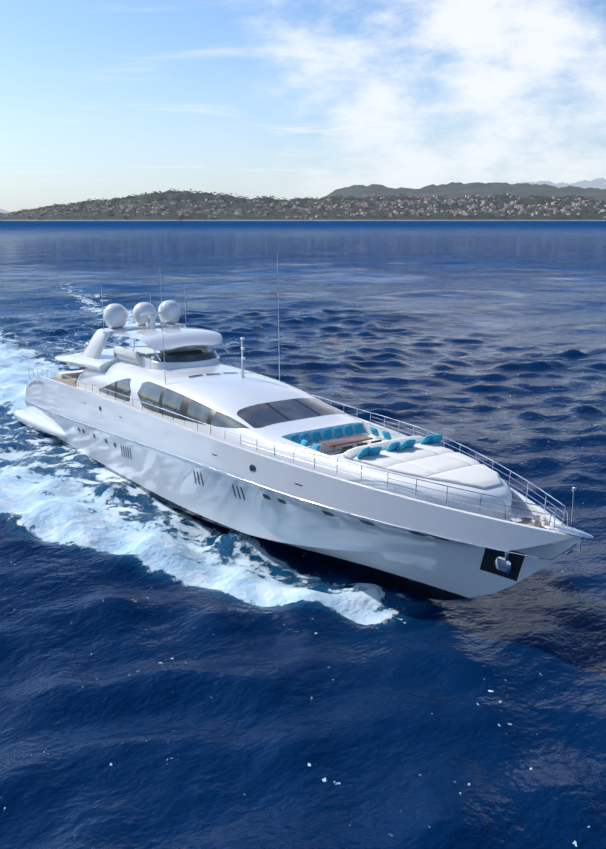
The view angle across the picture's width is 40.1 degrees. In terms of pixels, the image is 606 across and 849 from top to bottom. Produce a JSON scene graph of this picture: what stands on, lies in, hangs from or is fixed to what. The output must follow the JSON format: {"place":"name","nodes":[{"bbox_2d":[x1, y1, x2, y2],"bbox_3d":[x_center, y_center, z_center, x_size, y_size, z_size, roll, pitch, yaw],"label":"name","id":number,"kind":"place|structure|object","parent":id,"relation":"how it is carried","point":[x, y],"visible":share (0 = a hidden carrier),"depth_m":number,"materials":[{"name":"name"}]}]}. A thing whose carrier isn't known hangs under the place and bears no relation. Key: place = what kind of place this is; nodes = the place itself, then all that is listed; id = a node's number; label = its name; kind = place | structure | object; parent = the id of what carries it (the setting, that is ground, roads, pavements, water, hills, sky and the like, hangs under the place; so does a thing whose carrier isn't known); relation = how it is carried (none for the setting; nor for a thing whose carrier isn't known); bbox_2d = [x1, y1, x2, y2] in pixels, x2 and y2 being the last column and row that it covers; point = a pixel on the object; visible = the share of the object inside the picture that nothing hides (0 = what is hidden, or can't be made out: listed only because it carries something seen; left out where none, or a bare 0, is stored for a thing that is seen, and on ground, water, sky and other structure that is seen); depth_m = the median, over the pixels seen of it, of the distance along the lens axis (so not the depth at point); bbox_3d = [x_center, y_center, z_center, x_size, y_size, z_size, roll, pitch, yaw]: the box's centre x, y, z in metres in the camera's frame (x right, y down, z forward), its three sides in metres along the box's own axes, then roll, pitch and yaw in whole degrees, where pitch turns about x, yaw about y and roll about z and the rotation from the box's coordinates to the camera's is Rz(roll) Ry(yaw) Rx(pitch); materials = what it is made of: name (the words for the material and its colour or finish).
{"place":"outdoors","nodes":[
{"label":"outdoors","id":0,"kind":"place"},
{"bbox_2d":[0,209,9,213],"bbox_3d":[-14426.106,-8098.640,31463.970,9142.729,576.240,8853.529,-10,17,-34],"label":"mountain terrain","id":1,"kind":"structure","parent":0,"point":[3,211],"depth_m":32866.61,"materials":[{"name":"blue"}]},
{"bbox_2d":[133,340,228,360],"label":"roof supports","id":2,"kind":"object","parent":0,"point":[159,357],"visible":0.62,"depth_m":50.51,"materials":[{"name":"white metal"}]},
{"bbox_2d":[0,221,605,848],"bbox_3d":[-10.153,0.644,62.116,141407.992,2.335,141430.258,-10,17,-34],"label":"sea water","id":3,"kind":"structure","parent":0,"point":[172,677],"depth_m":35.32,"materials":[{"name":"blue liquid"}]},
{"bbox_2d":[25,376,580,599],"bbox_3d":[-4.453,2.057,48.605,9.300,6.403,48.960,-10,16,-34],"label":"yacht hull","id":4,"kind":"object","parent":3,"relation":"on","point":[429,567],"visible":0.69,"depth_m":37.10,"materials":[{"name":"paint"}]},
{"bbox_2d":[29,381,42,386],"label":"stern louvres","id":5,"kind":"object","parent":4,"relation":"on","point":[35,382],"visible":0.38,"depth_m":62.46,"materials":[{"name":"white plastic"}]},
{"bbox_2d":[13,410,66,437],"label":"swim platform","id":6,"kind":"structure","parent":4,"relation":"attached to","point":[32,420],"depth_m":62.24,"materials":[{"name":"paint"}]},
{"bbox_2d":[49,377,76,386],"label":"aft deck","id":7,"kind":"structure","parent":4,"relation":"on","point":[70,381],"depth_m":62.21,"materials":[{"name":"beige wood"}]},
{"bbox_2d":[58,370,83,378],"bbox_3d":[-16.646,-4.013,65.113,5.000,0.550,1.000,-10,16,-34],"label":"aft sofa","id":8,"kind":"object","parent":4,"relation":"on","point":[73,374],"visible":0.21,"depth_m":63.85,"materials":[{"name":"white fabric"}]},
{"bbox_2d":[99,406,255,471],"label":"fairlead rings","id":9,"kind":"object","parent":4,"relation":"on","point":[249,466],"visible":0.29,"depth_m":38.16,"materials":[{"name":"silver metal"}]},
{"bbox_2d":[76,354,365,455],"bbox_3d":[-6.766,-2.273,50.947,7.407,2.849,27.000,-10,16,-34],"label":"deckhouse","id":10,"kind":"object","parent":4,"relation":"on","point":[231,395],"visible":0.52,"depth_m":44.64,"materials":[{"name":"white paint"}]},
{"bbox_2d":[77,328,113,366],"bbox_3d":[-14.596,-5.270,56.246,0.719,2.866,7.230,-12,18,-39],"label":"radar arch support","id":11,"kind":"object","parent":10,"relation":"attached to","point":[95,347],"visible":0.62,"depth_m":54.87,"materials":[{"name":"white paint"}]},
{"bbox_2d":[55,346,159,371],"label":"flybridge deck","id":12,"kind":"structure","parent":10,"relation":"on","point":[105,360],"depth_m":56.10,"materials":[{"name":"white plastic"}]},
{"bbox_2d":[99,378,130,400],"bbox_3d":[-11.672,-2.401,51.854,0.415,1.389,5.090,-10,16,-34],"label":"side window","id":13,"kind":"structure","parent":10,"relation":"attached to","point":[122,386],"depth_m":51.10,"materials":[{"name":"grey glass"}]},
{"bbox_2d":[115,345,208,363],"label":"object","id":14,"kind":"object","parent":10,"relation":"on","point":[130,355],"visible":0.46,"depth_m":52.31,"materials":[{"name":"white fabric"}]},
{"bbox_2d":[114,350,219,369],"bbox_3d":[-8.467,-4.129,52.998,4.559,1.023,7.900,-10,16,-34],"label":"flybridge coaming","id":15,"kind":"object","parent":10,"relation":"on","point":[147,362],"visible":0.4,"depth_m":49.95,"materials":[{"name":"white paint"}]},
{"bbox_2d":[153,349,217,361],"bbox_3d":[-6.791,-4.156,50.516,4.279,0.384,1.780,-10,16,-34],"label":"flybridge windshield","id":16,"kind":"object","parent":15,"relation":"on","point":[196,357],"visible":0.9,"depth_m":49.75,"materials":[{"name":"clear glass"}]},
{"bbox_2d":[112,327,222,350],"bbox_3d":[-8.453,-5.576,52.618,5.897,0.888,5.800,-10,16,-34],"label":"hardtop","id":17,"kind":"object","parent":10,"relation":"on","point":[173,337],"visible":1,"depth_m":51.11,"materials":[{"name":"white paint"}]},
{"bbox_2d":[140,312,164,327],"bbox_3d":[-9.862,-6.822,54.391,2.034,0.970,1.048,-10,16,-34],"label":"radar scanner","id":18,"kind":"object","parent":17,"relation":"on","point":[152,318],"visible":0.94,"depth_m":54.27,"materials":[{"name":"white paint"}]},
{"bbox_2d":[161,348,201,355],"bbox_3d":[-7.527,-4.244,51.582,2.400,0.720,1.000,-10,16,-34],"label":"dashboard","id":19,"kind":"object","parent":10,"relation":"on","point":[192,351],"visible":0.4,"depth_m":51.17,"materials":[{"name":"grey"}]},
{"bbox_2d":[101,251,279,384],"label":"antennas","id":20,"kind":"object","parent":10,"relation":"on","point":[185,318],"visible":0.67,"depth_m":47.60,"materials":[{"name":"white paint"}]},
{"bbox_2d":[137,381,247,427],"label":"side window","id":21,"kind":"structure","parent":10,"relation":"attached to","point":[157,395],"depth_m":44.92,"materials":[{"name":"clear glass"}]},
{"bbox_2d":[188,372,254,377],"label":"roof skylights","id":22,"kind":"object","parent":10,"relation":"on","point":[199,375],"visible":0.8,"depth_m":47.64,"materials":[{"name":"black glass"}]},
{"bbox_2d":[241,337,244,377],"bbox_3d":[-3.377,-3.732,46.478,0.220,2.330,0.320,-10,16,-34],"label":"roof mast","id":23,"kind":"object","parent":10,"relation":"on","point":[242,358],"visible":1,"depth_m":46.42,"materials":[{"name":"white metal"}]},
{"bbox_2d":[237,398,344,427],"bbox_3d":[-0.606,-0.703,42.235,5.565,0.650,2.350,-10,16,-34],"label":"windscreen","id":24,"kind":"object","parent":10,"relation":"on","point":[262,415],"visible":1,"depth_m":41.99,"materials":[{"name":"grey glass"}]},
{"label":"radar arch leg","id":25,"kind":"object","parent":10,"relation":"attached to","visible":0},
{"bbox_2d":[101,323,183,331],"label":"radar mast platform","id":26,"kind":"structure","parent":25,"relation":"on","point":[129,327],"depth_m":54.55,"materials":[{"name":"white paint"}]},
{"bbox_2d":[103,303,127,327],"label":"radar dome","id":27,"kind":"structure","parent":26,"relation":"on","point":[115,315],"depth_m":53.84,"materials":[{"name":"white paint"}]},
{"bbox_2d":[132,302,156,325],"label":"radar dome","id":28,"kind":"structure","parent":26,"relation":"on","point":[140,308],"depth_m":54.69,"materials":[{"name":"white paint"}]},
{"bbox_2d":[158,300,180,322],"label":"radar dome","id":29,"kind":"structure","parent":26,"relation":"on","point":[171,309],"depth_m":56.00,"materials":[{"name":"white paint"}]},
{"bbox_2d":[78,402,448,540],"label":"hull windows","id":30,"kind":"structure","parent":4,"relation":"on","point":[324,512],"depth_m":39.51,"materials":[{"name":"grey glass"}]},
{"bbox_2d":[25,400,576,559],"bbox_3d":[-4.435,0.804,48.267,9.373,2.328,48.671,-10,16,-34],"label":"rub rail","id":31,"kind":"object","parent":4,"relation":"on","point":[566,550],"visible":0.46,"depth_m":33.84,"materials":[{"name":"silver metal"}]},
{"bbox_2d":[29,332,593,537],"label":"stainless rails","id":32,"kind":"object","parent":4,"relation":"on","point":[572,530],"visible":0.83,"depth_m":32.70,"materials":[{"name":"silver metal"}]},
{"bbox_2d":[267,422,406,473],"bbox_3d":[2.162,1.152,38.606,6.460,1.117,4.200,-10,16,-34],"label":"cockpit coaming","id":33,"kind":"object","parent":4,"relation":"on","point":[309,465],"visible":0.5,"depth_m":37.37,"materials":[{"name":"white paint"}]},
{"bbox_2d":[319,434,372,446],"bbox_3d":[2.015,0.749,38.722,2.500,0.060,0.950,-10,16,-34],"label":"table","id":34,"kind":"object","parent":33,"relation":"on","point":[345,440],"visible":1,"depth_m":38.61,"materials":[{"name":"brown wood"}]},
{"bbox_2d":[307,433,386,456],"bbox_3d":[2.148,1.179,38.633,4.860,0.720,4.150,-10,16,-34],"label":"cockpit sofa","id":35,"kind":"object","parent":33,"relation":"on","point":[325,449],"visible":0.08,"depth_m":39.85,"materials":[{"name":"white fabric"}]},
{"bbox_2d":[289,423,442,457],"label":"cushions","id":36,"kind":"object","parent":35,"relation":"on","point":[358,429],"visible":0.83,"depth_m":38.71,"materials":[{"name":"teal fabric"}]},
{"bbox_2d":[335,440,381,454],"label":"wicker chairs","id":37,"kind":"object","parent":33,"relation":"on","point":[345,448],"visible":0.29,"depth_m":37.58,"materials":[{"name":"wicker"}]},
{"bbox_2d":[327,454,511,519],"bbox_3d":[5.480,2.299,33.988,5.688,1.403,7.400,-10,16,-34],"label":"coach roof","id":38,"kind":"object","parent":4,"relation":"on","point":[502,490],"visible":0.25,"depth_m":31.79,"materials":[{"name":"white paint"}]},
{"bbox_2d":[353,453,402,468],"bbox_3d":[3.092,1.473,34.437,1.191,0.203,1.850,-10,16,-34],"label":"sun pad cushion","id":39,"kind":"object","parent":38,"relation":"on","point":[380,460],"visible":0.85,"depth_m":34.16,"materials":[{"name":"white fabric"}]},
{"bbox_2d":[342,436,423,458],"bbox_3d":[3.670,0.912,36.317,4.600,0.379,0.600,-10,16,-34],"label":"sunpad bolster","id":40,"kind":"object","parent":38,"relation":"on","point":[352,453],"visible":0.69,"depth_m":35.88,"materials":[{"name":"white fabric"}]},
{"bbox_2d":[380,446,436,461],"bbox_3d":[4.400,1.218,35.315,1.900,0.144,1.850,-10,16,-34],"label":"sun pad cushion","id":41,"kind":"object","parent":38,"relation":"on","point":[408,454],"visible":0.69,"depth_m":35.00,"materials":[{"name":"white fabric"}]},
{"bbox_2d":[386,462,434,477],"bbox_3d":[4.261,1.819,32.977,0.990,0.201,1.850,-10,16,-34],"label":"sun pad cushion","id":42,"kind":"object","parent":38,"relation":"on","point":[409,468],"visible":1,"depth_m":32.90,"materials":[{"name":"white fabric"}]},
{"bbox_2d":[414,443,453,454],"bbox_3d":[5.709,1.032,36.209,1.191,0.203,1.850,-10,16,-34],"label":"sun pad cushion","id":43,"kind":"object","parent":38,"relation":"on","point":[436,449],"visible":0.67,"depth_m":35.84,"materials":[{"name":"white fabric"}]},
{"bbox_2d":[407,455,469,473],"bbox_3d":[5.487,1.584,33.799,1.900,0.134,1.851,-10,17,-34],"label":"sun pad cushion","id":44,"kind":"object","parent":38,"relation":"on","point":[436,464],"visible":0.9,"depth_m":33.56,"materials":[{"name":"white fabric"}]},
{"bbox_2d":[427,474,464,484],"bbox_3d":[5.576,2.092,31.926,1.571,0.179,0.487,10,17,35],"label":"sun pad cushion","id":45,"kind":"object","parent":38,"relation":"on","point":[440,477],"visible":0.85,"depth_m":31.85,"materials":[{"name":"white fabric"}]},
{"bbox_2d":[440,452,479,465],"bbox_3d":[6.713,1.407,34.636,0.990,0.201,1.850,-10,16,-34],"label":"sun pad cushion","id":46,"kind":"object","parent":38,"relation":"on","point":[463,458],"visible":0.88,"depth_m":34.42,"materials":[{"name":"white fabric"}]},
{"bbox_2d":[438,466,501,488],"bbox_3d":[6.618,2.042,32.243,1.900,0.260,2.004,-10,17,-34],"label":"sun pad cushion","id":47,"kind":"object","parent":38,"relation":"on","point":[478,477],"visible":0.85,"depth_m":31.99,"materials":[{"name":"white fabric"}]},
{"bbox_2d":[473,464,499,476],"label":"sun pad cushion","id":48,"kind":"object","parent":38,"relation":"on","point":[483,466],"visible":0.73,"depth_m":33.11,"materials":[{"name":"white fabric"}]},
{"bbox_2d":[494,552,510,573],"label":"bow anchors","id":49,"kind":"object","parent":4,"relation":"on","point":[502,564],"visible":0.48,"depth_m":31.18,"materials":[{"name":"silver metal"}]},
{"bbox_2d":[480,548,525,580],"bbox_3d":[7.687,5.166,31.439,1.216,1.251,2.037,-10,16,-34],"label":"anchor recess","id":50,"kind":"object","parent":4,"relation":"on","point":[490,556],"visible":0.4,"depth_m":31.37,"materials":[{"name":"black metal"}]},
{"bbox_2d":[510,517,542,527],"bbox_3d":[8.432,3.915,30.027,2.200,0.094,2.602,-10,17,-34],"label":"windlass","id":51,"kind":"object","parent":4,"relation":"on","point":[525,521],"depth_m":31.09,"materials":[{"name":"silver metal"}]},
{"bbox_2d":[511,512,561,531],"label":"mooring winches","id":52,"kind":"object","parent":51,"relation":"on","point":[536,522],"visible":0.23,"depth_m":30.49,"materials":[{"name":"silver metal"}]},
{"bbox_2d":[0,190,605,220],"bbox_3d":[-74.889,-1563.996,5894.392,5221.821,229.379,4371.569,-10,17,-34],"label":"headland terrain","id":53,"kind":"structure","parent":0,"point":[590,215],"depth_m":5322.05,"materials":[{"name":"green plant"}]},
{"bbox_2d":[0,188,605,219],"bbox_3d":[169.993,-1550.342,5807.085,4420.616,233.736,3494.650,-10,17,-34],"label":"headland trees","id":54,"kind":"object","parent":53,"relation":"on","point":[149,201],"visible":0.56,"depth_m":5548.94,"materials":[{"name":"green plant"}]},
{"bbox_2d":[3,193,605,219],"bbox_3d":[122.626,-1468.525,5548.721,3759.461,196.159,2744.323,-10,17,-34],"label":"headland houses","id":55,"kind":"structure","parent":53,"relation":"on","point":[430,207],"depth_m":5418.28,"materials":[{"name":"beige"}]},
{"bbox_2d":[0,0,605,211],"label":"sky","id":56,"kind":"structure","parent":0,"point":[100,99],"materials":[{"name":"blue"}]},
{"bbox_2d":[318,182,605,201],"bbox_3d":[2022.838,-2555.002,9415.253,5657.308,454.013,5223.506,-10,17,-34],"label":"hills terrain","id":57,"kind":"structure","parent":0,"point":[460,189],"depth_m":9257.88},
{"bbox_2d":[522,178,605,188],"bbox_3d":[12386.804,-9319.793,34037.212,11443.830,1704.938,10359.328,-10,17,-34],"label":"mountain terrain","id":58,"kind":"structure","parent":0,"point":[600,183],"depth_m":34592.76,"materials":[{"name":"blue"}]}
]}

